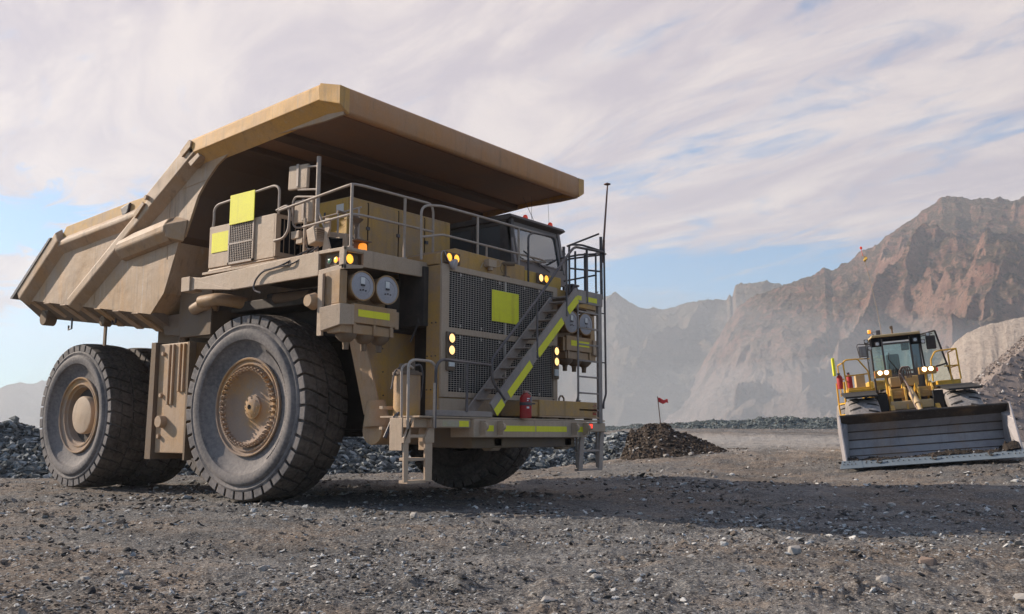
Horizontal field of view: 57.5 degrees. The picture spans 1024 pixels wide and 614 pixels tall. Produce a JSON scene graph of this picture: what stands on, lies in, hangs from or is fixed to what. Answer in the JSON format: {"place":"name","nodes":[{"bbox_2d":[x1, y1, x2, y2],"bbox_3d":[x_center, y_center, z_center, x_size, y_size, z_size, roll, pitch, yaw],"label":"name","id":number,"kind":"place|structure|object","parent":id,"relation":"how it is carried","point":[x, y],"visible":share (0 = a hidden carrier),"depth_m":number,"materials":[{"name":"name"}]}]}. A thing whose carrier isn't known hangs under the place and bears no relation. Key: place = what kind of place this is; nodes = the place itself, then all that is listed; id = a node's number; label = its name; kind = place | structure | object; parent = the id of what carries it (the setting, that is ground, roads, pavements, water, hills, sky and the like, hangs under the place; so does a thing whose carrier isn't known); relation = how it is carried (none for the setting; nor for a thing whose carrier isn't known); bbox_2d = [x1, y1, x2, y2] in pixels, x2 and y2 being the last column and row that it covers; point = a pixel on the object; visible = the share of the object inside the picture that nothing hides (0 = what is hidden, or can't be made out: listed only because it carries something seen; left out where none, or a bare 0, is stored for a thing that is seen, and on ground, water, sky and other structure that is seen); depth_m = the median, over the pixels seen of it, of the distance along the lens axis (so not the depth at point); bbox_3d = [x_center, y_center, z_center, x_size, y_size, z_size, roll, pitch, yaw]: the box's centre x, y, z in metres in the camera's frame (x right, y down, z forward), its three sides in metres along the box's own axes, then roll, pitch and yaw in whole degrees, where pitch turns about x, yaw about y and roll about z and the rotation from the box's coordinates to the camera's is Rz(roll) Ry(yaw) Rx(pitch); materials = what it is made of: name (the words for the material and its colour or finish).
{"place":"outdoors","nodes":[
{"label":"outdoors","id":0,"kind":"place"},
{"bbox_2d":[0,380,46,429],"bbox_3d":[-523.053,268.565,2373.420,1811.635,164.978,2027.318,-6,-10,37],"label":"ridge","id":1,"kind":"structure","parent":0,"point":[22,401],"depth_m":2268.80,"materials":[{"name":"grey stone"}]},
{"bbox_2d":[0,428,1023,613],"bbox_3d":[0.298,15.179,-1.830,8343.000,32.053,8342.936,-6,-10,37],"label":"ground","id":2,"kind":"structure","parent":0,"point":[997,494],"depth_m":11.32,"materials":[{"name":"grey gravel"}]},
{"bbox_2d":[80,576,90,579],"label":"stone","id":3,"kind":"object","parent":2,"relation":"on","point":[86,577],"visible":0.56,"depth_m":8.27,"materials":[{"name":"grey stone"}]},
{"bbox_2d":[117,570,130,576],"bbox_3d":[-3.566,2.453,8.544,0.109,0.084,0.128,-2,-8,16],"label":"stone","id":4,"kind":"object","parent":2,"relation":"on","point":[124,573],"visible":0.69,"depth_m":8.50,"materials":[{"name":"grey stone"}]},
{"bbox_2d":[236,590,246,596],"bbox_3d":[-2.164,2.300,7.481,0.064,0.050,0.099,-3,-9,24],"label":"stone","id":5,"kind":"object","parent":2,"relation":"on","point":[241,593],"visible":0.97,"depth_m":7.46,"materials":[{"name":"grey stone"}]},
{"bbox_2d":[257,565,267,571],"bbox_3d":[-2.342,2.470,8.804,0.062,0.072,0.109,-4,-9,29],"label":"stone","id":6,"kind":"object","parent":2,"relation":"on","point":[262,568],"visible":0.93,"depth_m":8.77,"materials":[{"name":"grey stone"}]},
{"bbox_2d":[10,83,610,501],"bbox_3d":[-4.685,0.517,21.650,13.280,7.361,7.989,-6,-10,37],"label":"haul truck","id":7,"kind":"object","parent":2,"relation":"on","point":[304,283],"visible":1,"depth_m":18.27,"materials":[{"name":"paint"}]},
{"bbox_2d":[520,391,534,417],"bbox_3d":[0.311,1.798,17.187,0.229,0.500,0.367,-13,-15,59],"label":"fire extinguisher","id":8,"kind":"object","parent":7,"relation":"attached to","point":[526,403],"visible":1,"depth_m":17.06,"materials":[{"name":"red paint"}]},
{"bbox_2d":[0,416,628,478],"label":"rubble berm","id":9,"kind":"structure","parent":2,"relation":"on","point":[21,453],"depth_m":31.06,"materials":[{"name":"grey gravel"}]},
{"bbox_2d":[410,512,416,518],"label":"stone","id":10,"kind":"object","parent":2,"relation":"on","point":[413,515],"visible":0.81,"depth_m":13.99,"materials":[{"name":"grey stone"}]},
{"bbox_2d":[541,596,557,602],"bbox_3d":[0.276,2.229,7.111,0.132,0.047,0.106,3,-8,-23],"label":"stone","id":11,"kind":"object","parent":2,"relation":"on","point":[546,599],"visible":0.98,"depth_m":7.08,"materials":[{"name":"white stone"}]},
{"bbox_2d":[590,573,602,578],"bbox_3d":[0.749,2.395,8.285,0.114,0.064,0.076,0,-8,-1],"label":"stone","id":12,"kind":"object","parent":2,"relation":"on","point":[596,576],"visible":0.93,"depth_m":8.26,"materials":[{"name":"white stone"}]},
{"bbox_2d":[618,422,749,459],"bbox_3d":[6.122,4.797,32.984,4.617,1.422,3.323,0,-8,0],"label":"dirt mound","id":13,"kind":"object","parent":2,"relation":"on","point":[651,440],"visible":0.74,"depth_m":32.22,"materials":[{"name":"gravel"}]},
{"bbox_2d":[657,396,667,422],"bbox_3d":[5.356,3.864,33.084,0.398,1.383,0.083,0,-8,0],"label":"marker flag","id":14,"kind":"object","parent":13,"relation":"on","point":[660,400],"visible":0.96,"depth_m":33.15,"materials":[{"name":"red fabric"}]},
{"bbox_2d":[605,415,837,431],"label":"distant berm","id":15,"kind":"structure","parent":2,"relation":"on","point":[785,422],"depth_m":78.03,"materials":[{"name":"grey gravel"}]},
{"bbox_2d":[788,545,801,554],"bbox_3d":[3.060,2.648,10.085,0.169,0.134,0.167,1,-8,-5],"label":"stone","id":16,"kind":"object","parent":2,"relation":"on","point":[795,550],"visible":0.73,"depth_m":10.02,"materials":[{"name":"white stone"}]},
{"bbox_2d":[876,575,891,582],"bbox_3d":[3.280,2.402,8.231,0.136,0.076,0.185,-2,-8,17],"label":"stone","id":17,"kind":"object","parent":2,"relation":"on","point":[884,578],"visible":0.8,"depth_m":8.18,"materials":[{"name":"white stone"}]},
{"bbox_2d":[886,502,895,505],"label":"stone","id":18,"kind":"object","parent":2,"relation":"on","point":[891,504],"visible":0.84,"depth_m":16.61,"materials":[{"name":"grey stone"}]},
{"bbox_2d":[771,335,1023,441],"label":"spoil slope","id":19,"kind":"structure","parent":2,"relation":"on","point":[1000,379],"depth_m":41.05,"materials":[{"name":"grey gravel"}]},
{"bbox_2d":[831,246,1023,469],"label":"wheel loader","id":20,"kind":"object","parent":2,"relation":"on","point":[899,411],"visible":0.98,"depth_m":26.28,"materials":[{"name":"metal"}]},
{"bbox_2d":[836,373,842,388],"bbox_3d":[10.230,2.311,29.107,0.179,0.500,0.179,-7,-9,14],"label":"fire extinguisher","id":21,"kind":"object","parent":20,"relation":"attached to","point":[839,381],"visible":0.98,"depth_m":29.04,"materials":[{"name":"red paint"}]},
{"bbox_2d":[846,372,852,387],"bbox_3d":[10.571,2.303,29.225,0.179,0.500,0.179,-7,-9,14],"label":"fire extinguisher","id":22,"kind":"object","parent":20,"relation":"on","point":[849,382],"visible":0.74,"depth_m":29.15,"materials":[{"name":"red paint"}]},
{"bbox_2d":[848,440,1018,461],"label":"soil","id":23,"kind":"structure","parent":20,"relation":"in","point":[1006,446],"depth_m":24.83,"materials":[{"name":"brown soil"}]},
{"bbox_2d":[920,330,952,382],"bbox_3d":[13.164,1.566,28.993,0.267,1.705,0.982,8,-11,-43],"label":"door","id":24,"kind":"structure","parent":20,"relation":"in","point":[934,331],"depth_m":28.92,"materials":[{"name":"metal"}]},
{"bbox_2d":[918,556,937,565],"bbox_3d":[4.276,2.622,9.594,0.186,0.106,0.201,-3,-8,21],"label":"stone","id":25,"kind":"object","parent":2,"relation":"on","point":[928,561],"visible":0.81,"depth_m":9.51,"materials":[{"name":"beige stone"}]},
{"bbox_2d":[928,317,1023,393],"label":"waste dump","id":26,"kind":"object","parent":2,"relation":"on","point":[980,349],"visible":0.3,"depth_m":239.15,"materials":[{"name":"gravel"}]},
{"bbox_2d":[1013,593,1023,601],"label":"stone","id":27,"kind":"object","parent":2,"relation":"on","point":[1018,596],"visible":1,"depth_m":7.35,"materials":[{"name":"white stone"}]},
{"bbox_2d":[0,0,1023,387],"label":"sky","id":28,"kind":"structure","parent":0,"point":[735,142],"materials":[{"name":"white"}]},
{"bbox_2d":[558,280,781,426],"bbox_3d":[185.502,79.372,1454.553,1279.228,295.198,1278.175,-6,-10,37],"label":"mountain","id":29,"kind":"structure","parent":0,"point":[652,353],"depth_m":1351.35,"materials":[{"name":"grey stone"}]},
{"bbox_2d":[664,196,1023,423],"bbox_3d":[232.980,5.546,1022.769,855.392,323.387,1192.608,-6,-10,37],"label":"mountain","id":30,"kind":"structure","parent":0,"point":[949,270],"depth_m":854.49,"materials":[{"name":"stone"}]}
]}

